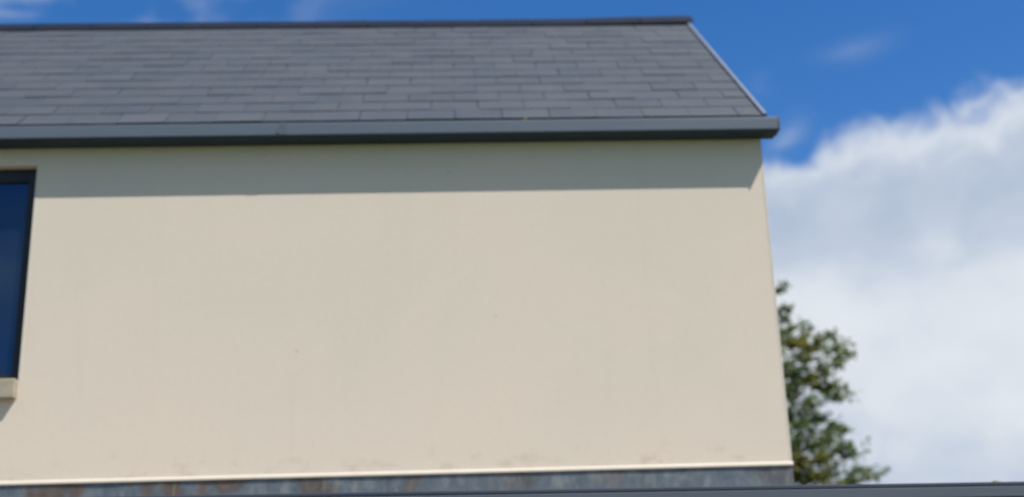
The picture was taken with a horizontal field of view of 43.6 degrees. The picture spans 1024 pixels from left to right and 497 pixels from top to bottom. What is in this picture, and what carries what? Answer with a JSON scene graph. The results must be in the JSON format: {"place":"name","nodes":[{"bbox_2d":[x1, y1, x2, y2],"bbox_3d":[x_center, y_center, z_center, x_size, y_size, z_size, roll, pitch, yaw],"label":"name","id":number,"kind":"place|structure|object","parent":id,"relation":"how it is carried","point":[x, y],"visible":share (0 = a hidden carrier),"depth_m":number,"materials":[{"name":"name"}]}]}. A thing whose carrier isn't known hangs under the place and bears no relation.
{"place":"outdoors","nodes":[
{"label":"outdoors","id":0,"kind":"place"},
{"bbox_2d":[0,16,793,496],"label":"house","id":1,"kind":"structure","parent":0,"point":[322,256],"depth_m":7.84,"materials":[{"name":"beige paint"}]},
{"bbox_2d":[0,169,36,399],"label":"window","id":2,"kind":"structure","parent":1,"relation":"in","point":[17,187],"depth_m":7.81,"materials":[{"name":"blue glass"}]},
{"bbox_2d":[0,0,1023,484],"label":"sky","id":3,"kind":"structure","parent":0,"point":[894,165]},
{"label":"ground","id":4,"kind":"structure","parent":0,"visible":0},
{"bbox_2d":[113,481,1023,496],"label":"extension","id":5,"kind":"object","parent":4,"relation":"on","point":[988,489],"visible":1,"depth_m":6.00,"materials":[{"name":"grey"}]},
{"bbox_2d":[775,280,890,484],"bbox_3d":[3.311,3.471,19.350,3.998,8.319,3.647,-12,-20,29],"label":"tree","id":6,"kind":"object","parent":4,"relation":"on","point":[821,456],"visible":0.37,"depth_m":19.75,"materials":[{"name":"green plant"}]}
]}

